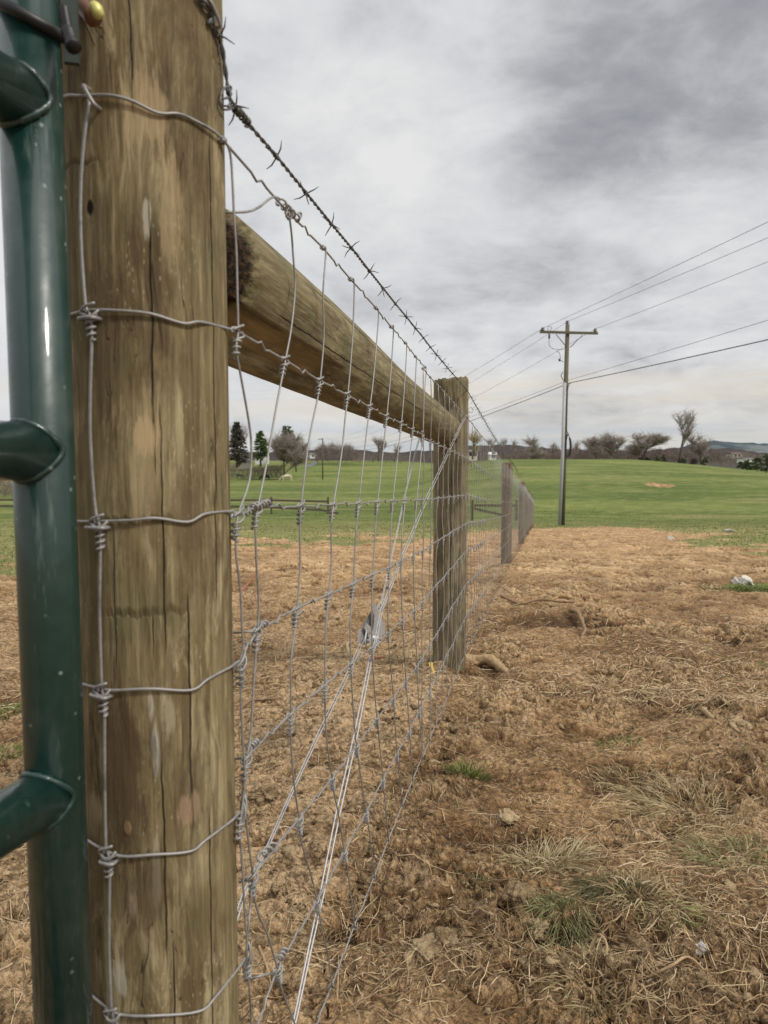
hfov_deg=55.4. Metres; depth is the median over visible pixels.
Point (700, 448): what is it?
bare tree
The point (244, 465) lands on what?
shed
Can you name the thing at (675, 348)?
power line
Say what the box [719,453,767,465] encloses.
bare thicket
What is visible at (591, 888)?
grass tuft
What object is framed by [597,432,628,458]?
bare tree
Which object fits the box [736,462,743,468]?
cedar bush
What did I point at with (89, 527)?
fence staple
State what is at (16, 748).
grass tuft
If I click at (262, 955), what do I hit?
stalk
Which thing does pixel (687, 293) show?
power line
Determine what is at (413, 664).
stick
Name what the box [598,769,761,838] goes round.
grass tuft
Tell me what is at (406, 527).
pasture grass
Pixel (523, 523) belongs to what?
fence post
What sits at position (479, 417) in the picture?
power line
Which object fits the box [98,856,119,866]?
fence staple
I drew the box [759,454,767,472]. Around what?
cedar bush
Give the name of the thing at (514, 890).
dirt clod
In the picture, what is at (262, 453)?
evergreen tree
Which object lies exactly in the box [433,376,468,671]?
fence post
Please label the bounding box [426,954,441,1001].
stalk
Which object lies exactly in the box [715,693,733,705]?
dirt clod
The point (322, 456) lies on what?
utility pole
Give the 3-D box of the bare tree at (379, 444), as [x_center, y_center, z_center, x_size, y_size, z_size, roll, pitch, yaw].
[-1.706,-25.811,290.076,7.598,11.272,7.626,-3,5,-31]
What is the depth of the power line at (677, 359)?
27.16 m
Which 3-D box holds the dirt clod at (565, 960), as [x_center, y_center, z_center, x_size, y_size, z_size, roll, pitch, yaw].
[0.292,0.755,1.210,0.050,0.039,0.052,0,4,0]
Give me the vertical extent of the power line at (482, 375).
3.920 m
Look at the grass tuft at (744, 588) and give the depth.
6.36 m
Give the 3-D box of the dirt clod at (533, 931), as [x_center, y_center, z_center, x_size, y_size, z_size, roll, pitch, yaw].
[0.281,0.767,1.345,0.043,0.043,0.046,-1,5,-15]
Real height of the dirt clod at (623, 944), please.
0.045 m
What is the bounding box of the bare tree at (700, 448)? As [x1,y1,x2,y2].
[686,430,713,463]
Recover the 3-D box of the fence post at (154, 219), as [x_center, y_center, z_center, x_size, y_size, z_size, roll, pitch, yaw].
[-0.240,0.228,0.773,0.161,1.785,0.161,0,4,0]
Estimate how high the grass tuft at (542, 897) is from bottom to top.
0.084 m
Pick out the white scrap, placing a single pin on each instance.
(702, 945)
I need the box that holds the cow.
[279,474,291,480]
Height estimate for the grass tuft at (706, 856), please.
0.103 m
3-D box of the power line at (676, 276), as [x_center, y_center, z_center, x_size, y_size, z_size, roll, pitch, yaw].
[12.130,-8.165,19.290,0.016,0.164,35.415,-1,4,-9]
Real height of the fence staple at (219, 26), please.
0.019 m
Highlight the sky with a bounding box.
[0,0,767,452]
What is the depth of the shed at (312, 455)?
299.14 m
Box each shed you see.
[237,459,253,468]
[309,453,317,458]
[488,451,496,459]
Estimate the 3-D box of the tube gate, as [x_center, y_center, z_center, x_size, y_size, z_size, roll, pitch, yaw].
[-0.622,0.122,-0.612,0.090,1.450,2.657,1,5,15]
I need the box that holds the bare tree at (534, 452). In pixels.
[521,432,549,458]
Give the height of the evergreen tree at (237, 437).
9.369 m
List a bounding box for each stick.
[241,573,255,590]
[385,635,417,663]
[411,662,427,672]
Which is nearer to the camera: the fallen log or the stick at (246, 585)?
the fallen log
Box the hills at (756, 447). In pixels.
[680,440,767,452]
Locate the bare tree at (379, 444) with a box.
[371,433,386,460]
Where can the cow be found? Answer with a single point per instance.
(286, 476)
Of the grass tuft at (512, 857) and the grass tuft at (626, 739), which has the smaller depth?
the grass tuft at (512, 857)
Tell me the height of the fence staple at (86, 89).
0.021 m
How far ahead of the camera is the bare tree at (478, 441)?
190.75 m
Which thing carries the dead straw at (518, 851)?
on the ground at (612, 489)
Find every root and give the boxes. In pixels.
[236,696,283,710]
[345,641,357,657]
[500,587,574,613]
[568,608,586,635]
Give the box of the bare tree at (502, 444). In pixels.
[499,436,507,452]
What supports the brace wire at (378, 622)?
attached to the fence post at (456, 391)
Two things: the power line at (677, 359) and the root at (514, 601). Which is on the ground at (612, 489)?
the root at (514, 601)
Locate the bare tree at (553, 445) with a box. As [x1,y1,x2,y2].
[547,442,560,452]
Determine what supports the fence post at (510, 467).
on the ground at (612, 489)
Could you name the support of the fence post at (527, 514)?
on the ground at (612, 489)
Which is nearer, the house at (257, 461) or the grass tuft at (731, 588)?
the grass tuft at (731, 588)
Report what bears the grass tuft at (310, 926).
on the ground at (612, 489)
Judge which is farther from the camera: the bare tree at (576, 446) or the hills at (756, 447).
the hills at (756, 447)
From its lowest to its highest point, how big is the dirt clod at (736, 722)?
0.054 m
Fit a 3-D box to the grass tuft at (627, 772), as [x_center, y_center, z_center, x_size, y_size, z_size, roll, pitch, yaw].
[0.753,0.811,2.251,0.308,0.072,0.300,-2,5,-25]
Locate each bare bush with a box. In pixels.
[263,426,308,474]
[295,438,310,471]
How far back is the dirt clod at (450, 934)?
1.32 m
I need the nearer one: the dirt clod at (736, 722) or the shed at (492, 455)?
the dirt clod at (736, 722)
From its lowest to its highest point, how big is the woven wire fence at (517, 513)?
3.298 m
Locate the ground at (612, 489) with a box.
[0,459,767,1023]
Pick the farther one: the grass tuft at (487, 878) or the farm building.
the farm building
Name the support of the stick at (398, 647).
on the ground at (612, 489)
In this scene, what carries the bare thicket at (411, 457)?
on the ground at (612, 489)
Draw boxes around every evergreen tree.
[229,421,249,467]
[252,430,270,465]
[281,426,293,463]
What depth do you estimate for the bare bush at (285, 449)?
170.28 m
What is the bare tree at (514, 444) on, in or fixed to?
on the ground at (612, 489)
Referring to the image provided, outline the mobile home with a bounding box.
[468,450,477,460]
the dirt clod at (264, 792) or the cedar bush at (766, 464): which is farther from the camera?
the cedar bush at (766, 464)
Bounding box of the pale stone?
[731,575,753,584]
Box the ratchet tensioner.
[357,603,384,652]
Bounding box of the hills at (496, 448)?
[230,445,767,468]
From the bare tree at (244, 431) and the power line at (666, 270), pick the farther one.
the bare tree at (244, 431)
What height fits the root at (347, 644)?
0.051 m
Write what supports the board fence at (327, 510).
on the ground at (612, 489)
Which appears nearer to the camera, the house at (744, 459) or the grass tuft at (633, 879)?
the grass tuft at (633, 879)
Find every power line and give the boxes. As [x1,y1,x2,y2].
[325,383,568,450]
[326,323,564,439]
[330,379,570,447]
[345,330,592,442]
[544,222,766,327]
[569,238,766,320]
[571,339,767,382]
[573,320,766,378]
[596,262,766,328]
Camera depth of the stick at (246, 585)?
6.80 m
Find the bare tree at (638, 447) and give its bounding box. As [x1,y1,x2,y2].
[622,429,676,459]
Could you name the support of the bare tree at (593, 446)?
on the ground at (612, 489)
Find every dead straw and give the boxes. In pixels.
[0,529,767,721]
[0,625,767,1023]
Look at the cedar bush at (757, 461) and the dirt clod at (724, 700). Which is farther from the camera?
the cedar bush at (757, 461)
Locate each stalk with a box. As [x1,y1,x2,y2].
[258,945,272,991]
[312,946,320,961]
[316,802,337,814]
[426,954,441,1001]
[588,933,608,970]
[647,956,714,980]
[656,873,667,890]
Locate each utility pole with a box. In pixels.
[318,438,322,478]
[540,320,597,525]
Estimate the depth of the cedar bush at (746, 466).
189.18 m
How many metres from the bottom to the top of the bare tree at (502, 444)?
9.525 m
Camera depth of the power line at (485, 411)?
46.71 m
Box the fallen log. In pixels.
[466,653,509,671]
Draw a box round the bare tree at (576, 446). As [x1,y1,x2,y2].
[572,440,579,453]
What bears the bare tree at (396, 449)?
on the ground at (612, 489)
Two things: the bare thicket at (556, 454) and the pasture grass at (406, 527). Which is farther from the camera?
the bare thicket at (556, 454)
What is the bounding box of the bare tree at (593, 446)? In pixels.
[579,429,613,458]
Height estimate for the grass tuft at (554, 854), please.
0.099 m
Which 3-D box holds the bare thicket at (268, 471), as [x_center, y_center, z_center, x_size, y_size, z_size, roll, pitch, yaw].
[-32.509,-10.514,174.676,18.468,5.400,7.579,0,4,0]
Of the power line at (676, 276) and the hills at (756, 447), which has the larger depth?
the hills at (756, 447)
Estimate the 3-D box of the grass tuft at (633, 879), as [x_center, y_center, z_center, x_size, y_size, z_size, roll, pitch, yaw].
[0.490,0.745,1.426,0.217,0.048,0.202,0,4,0]
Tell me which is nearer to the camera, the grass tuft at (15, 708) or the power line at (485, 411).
the grass tuft at (15, 708)
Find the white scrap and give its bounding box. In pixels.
[695,939,706,955]
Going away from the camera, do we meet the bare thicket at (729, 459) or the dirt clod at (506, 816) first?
the dirt clod at (506, 816)
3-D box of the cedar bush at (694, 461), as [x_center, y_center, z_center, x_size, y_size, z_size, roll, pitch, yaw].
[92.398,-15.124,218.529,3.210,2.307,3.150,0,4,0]
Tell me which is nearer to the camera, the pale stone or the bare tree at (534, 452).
the pale stone
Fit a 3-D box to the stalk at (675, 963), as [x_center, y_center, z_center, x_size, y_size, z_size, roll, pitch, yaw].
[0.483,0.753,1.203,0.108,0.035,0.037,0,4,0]
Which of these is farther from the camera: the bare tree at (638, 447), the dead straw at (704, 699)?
the bare tree at (638, 447)
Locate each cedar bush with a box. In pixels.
[660,454,667,461]
[688,458,697,464]
[700,458,708,464]
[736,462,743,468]
[742,460,755,469]
[753,457,763,471]
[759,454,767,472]
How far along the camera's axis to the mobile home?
199.43 m
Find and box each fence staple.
[77,315,102,321]
[82,83,101,110]
[84,525,110,529]
[89,690,113,699]
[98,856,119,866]
[200,0,221,30]
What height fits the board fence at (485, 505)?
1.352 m
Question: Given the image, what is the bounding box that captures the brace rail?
[226,209,461,445]
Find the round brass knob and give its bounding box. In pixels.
[78,0,103,26]
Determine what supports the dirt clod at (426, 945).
on the ground at (612, 489)
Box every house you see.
[255,450,268,463]
[737,458,753,462]
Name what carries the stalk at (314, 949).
on the ground at (612, 489)
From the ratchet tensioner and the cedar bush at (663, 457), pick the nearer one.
the ratchet tensioner
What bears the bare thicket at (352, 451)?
on the ground at (612, 489)
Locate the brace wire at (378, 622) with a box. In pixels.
[237,407,472,1023]
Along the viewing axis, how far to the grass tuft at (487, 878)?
1.55 m
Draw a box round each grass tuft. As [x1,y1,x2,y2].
[0,700,21,721]
[0,741,22,762]
[267,915,333,961]
[380,646,432,663]
[438,754,492,783]
[454,869,500,898]
[489,848,562,876]
[505,831,616,879]
[511,888,600,949]
[526,935,640,1023]
[555,869,659,914]
[581,760,673,796]
[582,862,688,915]
[591,734,644,749]
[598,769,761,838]
[636,891,729,940]
[655,826,767,873]
[698,583,745,591]
[733,585,767,591]
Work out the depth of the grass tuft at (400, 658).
3.57 m
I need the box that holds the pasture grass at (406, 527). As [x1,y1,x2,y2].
[0,507,767,592]
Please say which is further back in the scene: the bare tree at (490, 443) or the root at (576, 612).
the bare tree at (490, 443)
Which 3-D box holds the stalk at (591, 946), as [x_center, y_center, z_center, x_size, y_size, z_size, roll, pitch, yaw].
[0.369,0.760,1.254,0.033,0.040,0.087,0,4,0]
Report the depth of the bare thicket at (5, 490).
93.69 m
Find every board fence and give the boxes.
[0,497,338,514]
[470,500,517,520]
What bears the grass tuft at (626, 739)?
on the ground at (612, 489)
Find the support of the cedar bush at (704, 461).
on the ground at (612, 489)
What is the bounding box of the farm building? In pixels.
[726,453,741,457]
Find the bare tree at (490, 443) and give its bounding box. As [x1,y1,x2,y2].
[487,437,495,450]
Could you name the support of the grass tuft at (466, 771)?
on the ground at (612, 489)
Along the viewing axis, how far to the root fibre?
1.33 m
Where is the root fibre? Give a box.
[0,616,767,1023]
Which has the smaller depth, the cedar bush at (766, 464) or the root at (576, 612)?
the root at (576, 612)
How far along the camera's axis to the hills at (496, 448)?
1281.15 m
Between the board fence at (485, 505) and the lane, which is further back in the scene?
the lane
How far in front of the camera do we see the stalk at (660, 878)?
1.46 m
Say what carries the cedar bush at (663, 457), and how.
on the ground at (612, 489)
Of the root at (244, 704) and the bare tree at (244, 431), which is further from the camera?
the bare tree at (244, 431)
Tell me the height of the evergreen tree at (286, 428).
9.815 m
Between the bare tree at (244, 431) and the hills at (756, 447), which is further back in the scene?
the hills at (756, 447)
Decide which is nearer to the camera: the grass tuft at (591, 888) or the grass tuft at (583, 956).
the grass tuft at (583, 956)
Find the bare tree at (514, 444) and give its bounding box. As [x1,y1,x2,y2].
[511,438,517,456]
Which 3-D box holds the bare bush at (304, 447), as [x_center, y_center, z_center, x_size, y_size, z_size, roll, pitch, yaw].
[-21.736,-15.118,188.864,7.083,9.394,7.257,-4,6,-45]
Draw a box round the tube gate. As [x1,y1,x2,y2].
[0,0,92,1023]
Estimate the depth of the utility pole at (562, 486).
37.03 m
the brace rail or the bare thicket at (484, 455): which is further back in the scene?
the bare thicket at (484, 455)
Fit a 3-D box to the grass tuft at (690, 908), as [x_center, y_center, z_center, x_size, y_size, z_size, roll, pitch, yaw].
[0.527,0.739,1.342,0.154,0.045,0.154,-4,6,-43]
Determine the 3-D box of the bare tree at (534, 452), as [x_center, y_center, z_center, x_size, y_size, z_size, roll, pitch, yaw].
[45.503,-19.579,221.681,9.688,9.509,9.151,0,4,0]
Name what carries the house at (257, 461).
on the ground at (612, 489)
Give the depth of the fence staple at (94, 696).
0.68 m
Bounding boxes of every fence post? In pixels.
[60,0,238,1023]
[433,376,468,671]
[501,462,512,563]
[518,482,524,543]
[525,491,529,534]
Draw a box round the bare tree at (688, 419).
[671,408,700,462]
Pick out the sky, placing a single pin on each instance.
(510, 169)
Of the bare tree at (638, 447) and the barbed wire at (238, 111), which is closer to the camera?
the barbed wire at (238, 111)
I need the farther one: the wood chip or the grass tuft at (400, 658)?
the grass tuft at (400, 658)
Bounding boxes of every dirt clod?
[248,784,277,801]
[402,932,441,967]
[434,926,458,946]
[494,808,519,825]
[501,877,536,904]
[526,917,549,942]
[548,953,575,981]
[606,936,657,956]
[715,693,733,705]
[728,715,752,732]
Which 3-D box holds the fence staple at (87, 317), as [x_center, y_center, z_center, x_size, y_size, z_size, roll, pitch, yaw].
[-0.265,-0.175,0.665,0.021,0.004,0.023,1,5,18]
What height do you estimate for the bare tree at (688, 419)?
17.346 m
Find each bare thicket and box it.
[0,481,12,497]
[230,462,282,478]
[310,441,361,461]
[355,452,432,462]
[481,449,552,460]
[515,446,726,463]
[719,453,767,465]
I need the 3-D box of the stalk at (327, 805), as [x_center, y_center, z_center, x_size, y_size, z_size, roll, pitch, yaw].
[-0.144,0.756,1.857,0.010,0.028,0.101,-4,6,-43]
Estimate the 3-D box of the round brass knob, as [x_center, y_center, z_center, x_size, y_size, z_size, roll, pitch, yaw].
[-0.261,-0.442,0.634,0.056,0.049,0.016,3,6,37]
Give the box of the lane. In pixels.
[302,461,316,466]
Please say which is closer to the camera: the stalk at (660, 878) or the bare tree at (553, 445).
the stalk at (660, 878)
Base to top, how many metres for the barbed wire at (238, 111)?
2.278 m
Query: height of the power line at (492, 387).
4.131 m
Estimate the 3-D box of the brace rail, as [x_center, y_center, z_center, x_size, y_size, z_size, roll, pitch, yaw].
[0.034,-0.324,2.116,0.178,0.172,2.626,0,2,12]
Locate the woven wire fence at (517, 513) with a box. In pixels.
[63,93,533,1023]
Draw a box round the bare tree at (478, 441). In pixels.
[468,430,482,458]
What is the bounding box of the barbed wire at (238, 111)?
[199,0,526,485]
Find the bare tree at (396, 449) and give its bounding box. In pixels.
[393,442,404,461]
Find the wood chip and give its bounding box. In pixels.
[700,706,721,725]

